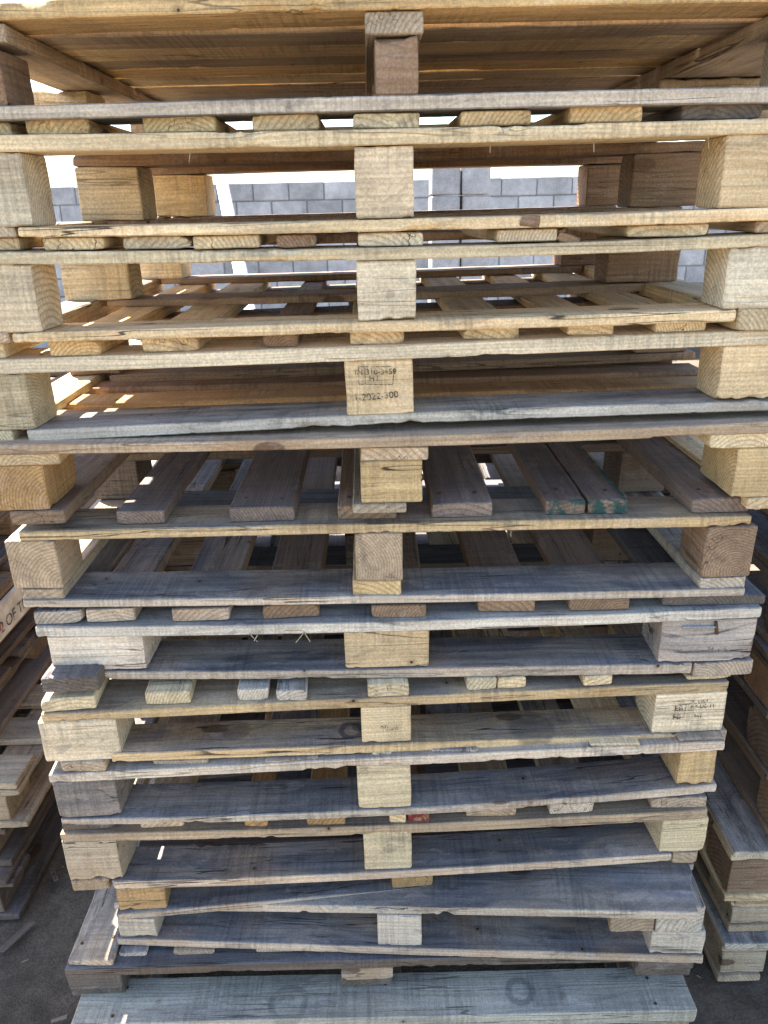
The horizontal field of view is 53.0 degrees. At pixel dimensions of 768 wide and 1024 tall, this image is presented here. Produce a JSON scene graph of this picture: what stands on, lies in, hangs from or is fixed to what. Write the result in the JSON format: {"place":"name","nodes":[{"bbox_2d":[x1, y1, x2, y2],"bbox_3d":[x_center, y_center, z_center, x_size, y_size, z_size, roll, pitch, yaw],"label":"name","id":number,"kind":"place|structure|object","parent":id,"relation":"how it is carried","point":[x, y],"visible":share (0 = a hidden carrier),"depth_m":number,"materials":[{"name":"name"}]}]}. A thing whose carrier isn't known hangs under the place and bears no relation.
{"place":"outdoors","nodes":[
{"label":"outdoors","id":0,"kind":"place"},
{"bbox_2d":[50,869,58,881],"bbox_3d":[-0.895,0.987,2.092,0.012,0.006,0.044,-16,26,-33],"label":"wood chip","id":1,"kind":"object","parent":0,"point":[54,875],"visible":1,"depth_m":2.09,"materials":[{"name":"wood"}]},
{"bbox_2d":[0,0,704,186],"label":"sky","id":2,"kind":"structure","parent":0,"point":[61,170],"materials":[{"name":"white"}]},
{"bbox_2d":[0,347,767,1023],"bbox_3d":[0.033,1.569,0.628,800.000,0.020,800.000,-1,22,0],"label":"ground","id":3,"kind":"structure","parent":0,"point":[34,987],"depth_m":1.83,"materials":[{"name":"concrete"}]},
{"bbox_2d":[0,921,34,951],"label":"wood chip","id":4,"kind":"object","parent":3,"relation":"on","point":[12,940],"visible":1,"depth_m":1.92,"materials":[{"name":"grey wood"}]},
{"bbox_2d":[0,745,62,919],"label":"wooden pallet","id":5,"kind":"object","parent":3,"relation":"on","point":[21,877],"visible":0.1,"depth_m":2.06,"materials":[{"name":"brown wood"}]},
{"bbox_2d":[0,676,53,865],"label":"wooden pallet","id":6,"kind":"object","parent":5,"relation":"on","point":[12,841],"visible":0.03,"depth_m":2.02,"materials":[{"name":"brown wood"}]},
{"bbox_2d":[0,662,54,827],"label":"wooden pallet","id":7,"kind":"object","parent":6,"relation":"on","point":[26,766],"visible":0.2,"depth_m":1.97,"materials":[{"name":"brown wood"}]},
{"bbox_2d":[0,624,51,732],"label":"wooden pallet","id":8,"kind":"object","parent":7,"relation":"on","point":[26,663],"visible":0.18,"depth_m":2.18,"materials":[{"name":"brown wood"}]},
{"bbox_2d":[0,607,37,665],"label":"wooden pallet","id":9,"kind":"object","parent":8,"relation":"on","point":[16,635],"visible":0.03,"depth_m":2.17,"materials":[{"name":"brown wood"}]},
{"bbox_2d":[0,492,101,642],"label":"wooden pallet","id":10,"kind":"object","parent":9,"relation":"on","point":[13,610],"visible":0.12,"depth_m":1.94,"materials":[{"name":"brown wood"}]},
{"bbox_2d":[0,454,76,565],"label":"wooden pallet","id":11,"kind":"object","parent":10,"relation":"on","point":[8,528],"visible":0.06,"depth_m":2.11,"materials":[{"name":"brown wood"}]},
{"bbox_2d":[51,1014,67,1022],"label":"wood chip","id":12,"kind":"object","parent":3,"relation":"on","point":[59,1018],"visible":1,"depth_m":1.72,"materials":[{"name":"grey wood"}]},
{"bbox_2d":[214,174,255,308],"bbox_3d":[-0.532,-0.594,3.386,0.065,0.034,3.565,-19,57,4],"label":"white plank","id":13,"kind":"object","parent":3,"relation":"on","point":[224,196],"visible":0.12,"depth_m":4.06,"materials":[{"name":"paint"}]},
{"bbox_2d":[71,962,696,1023],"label":"wooden pallet","id":14,"kind":"object","parent":3,"relation":"on","point":[616,992],"visible":0.3,"depth_m":1.59,"materials":[{"name":"grey wood"}]},
{"bbox_2d":[65,758,693,994],"bbox_3d":[-0.015,0.761,2.042,1.297,0.108,0.988,-1,22,-1],"label":"wooden pallet","id":15,"kind":"object","parent":14,"relation":"on","point":[101,960],"visible":0.17,"depth_m":1.58,"materials":[{"name":"grey wood"}]},
{"bbox_2d":[114,698,705,962],"bbox_3d":[0.055,0.658,1.983,1.208,0.173,0.998,0,22,2],"label":"wooden pallet","id":16,"kind":"object","parent":15,"relation":"on","point":[647,912],"visible":0.28,"depth_m":1.57,"materials":[{"name":"grey wood"}]},
{"bbox_2d":[116,771,697,919],"bbox_3d":[0.030,0.586,2.010,1.197,0.093,0.952,-2,22,-2],"label":"wooden pallet","id":17,"kind":"object","parent":16,"relation":"on","point":[141,902],"visible":0.12,"depth_m":1.57,"materials":[{"name":"grey wood"}]},
{"bbox_2d":[60,695,708,890],"bbox_3d":[-0.002,0.472,1.975,1.293,0.187,1.003,-1,22,-1],"label":"wooden pallet","id":18,"kind":"object","parent":17,"relation":"on","point":[673,829],"visible":0.28,"depth_m":1.54,"materials":[{"name":"grey wood"}]},
{"bbox_2d":[49,543,724,824],"bbox_3d":[0.013,0.311,1.874,1.274,0.153,1.003,-2,22,-2],"label":"wooden pallet","id":19,"kind":"object","parent":18,"relation":"on","point":[109,791],"visible":0.3,"depth_m":1.44,"materials":[{"name":"grey wood"}]},
{"bbox_2d":[38,530,730,761],"bbox_3d":[0.002,0.192,1.838,1.282,0.170,1.000,-2,22,-2],"label":"wooden pallet","id":20,"kind":"object","parent":19,"relation":"on","point":[87,724],"visible":0.41,"depth_m":1.39,"materials":[{"name":"brown wood"}]},
{"bbox_2d":[34,454,764,691],"bbox_3d":[0.040,0.053,1.787,1.303,0.168,1.040,-1,22,-1],"label":"wooden pallet","id":21,"kind":"object","parent":20,"relation":"on","point":[92,648],"visible":0.51,"depth_m":1.36,"materials":[{"name":"grey wood"}]},
{"bbox_2d":[4,436,757,606],"bbox_3d":[-0.001,-0.109,1.744,1.264,0.181,1.002,-1,22,-1],"label":"wooden pallet","id":22,"kind":"object","parent":21,"relation":"on","point":[700,526],"visible":0.59,"depth_m":1.32,"materials":[{"name":"brown wood"}]},
{"bbox_2d":[0,360,767,524],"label":"wooden pallet","id":23,"kind":"object","parent":22,"relation":"on","point":[49,481],"visible":0.45,"depth_m":1.24,"materials":[{"name":"brown wood"}]},
{"bbox_2d":[0,273,767,439],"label":"wooden pallet","id":24,"kind":"object","parent":23,"relation":"on","point":[377,369],"visible":0.62,"depth_m":1.21,"materials":[{"name":"brown wood"}]},
{"bbox_2d":[0,221,767,343],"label":"wooden pallet","id":25,"kind":"object","parent":24,"relation":"on","point":[731,292],"visible":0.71,"depth_m":1.14,"materials":[{"name":"brown wood"}]},
{"bbox_2d":[0,104,767,237],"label":"wooden pallet","id":26,"kind":"object","parent":25,"relation":"on","point":[155,179],"visible":1,"depth_m":1.09,"materials":[{"name":"brown wood"}]},
{"bbox_2d":[0,0,767,132],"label":"wooden pallet","id":27,"kind":"object","parent":26,"relation":"on","point":[132,63],"visible":0.81,"depth_m":1.10,"materials":[{"name":"brown wood"}]},
{"bbox_2d":[29,176,739,348],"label":"block wall","id":28,"kind":"structure","parent":3,"relation":"on","point":[266,198],"depth_m":8.73,"materials":[{"name":"concrete"}]},
{"bbox_2d":[692,862,767,981],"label":"wooden pallet","id":29,"kind":"object","parent":3,"relation":"on","point":[736,956],"visible":0.09,"depth_m":1.77,"materials":[{"name":"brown wood"}]},
{"bbox_2d":[694,850,767,931],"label":"wooden pallet","id":30,"kind":"object","parent":29,"relation":"on","point":[743,915],"visible":0.07,"depth_m":1.75,"materials":[{"name":"brown wood"}]},
{"bbox_2d":[699,755,767,900],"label":"wooden pallet","id":31,"kind":"object","parent":30,"relation":"on","point":[733,851],"visible":0.17,"depth_m":1.70,"materials":[{"name":"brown wood"}]},
{"bbox_2d":[716,718,767,835],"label":"wooden pallet","id":32,"kind":"object","parent":31,"relation":"on","point":[749,780],"visible":0.05,"depth_m":1.81,"materials":[{"name":"grey wood"}]},
{"bbox_2d":[724,675,767,779],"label":"wooden pallet","id":33,"kind":"object","parent":32,"relation":"on","point":[746,719],"visible":0.03,"depth_m":1.73,"materials":[{"name":"brown wood"}]},
{"bbox_2d":[670,494,767,718],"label":"wooden pallet","id":34,"kind":"object","parent":33,"relation":"on","point":[753,684],"visible":0.05,"depth_m":1.64,"materials":[{"name":"brown wood"}]},
{"bbox_2d":[660,487,767,643],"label":"wooden pallet","id":35,"kind":"object","parent":34,"relation":"on","point":[762,626],"visible":0.04,"depth_m":1.68,"materials":[{"name":"brown wood"}]},
{"bbox_2d":[745,509,767,566],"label":"wooden pallet","id":36,"kind":"object","parent":35,"relation":"on","point":[760,551],"visible":0.02,"depth_m":1.72,"materials":[{"name":"brown wood"}]},
{"bbox_2d":[428,167,490,301],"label":"block pier","id":37,"kind":"structure","parent":0,"point":[461,181],"depth_m":5.29,"materials":[{"name":"concrete"}]},
{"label":"wooden pallet","id":38,"kind":"object","parent":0,"visible":0},
{"bbox_2d":[50,372,69,382],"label":"wooden pallet","id":39,"kind":"object","parent":38,"relation":"on","point":[54,376],"visible":0.05,"depth_m":2.28,"materials":[{"name":"brown wood"}]},
{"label":"wooden pallet","id":40,"kind":"object","parent":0,"visible":0},
{"bbox_2d":[335,463,500,481],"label":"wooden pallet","id":41,"kind":"object","parent":40,"relation":"on","point":[489,471],"visible":0.01,"depth_m":2.62,"materials":[{"name":"brown wood"}]}
]}

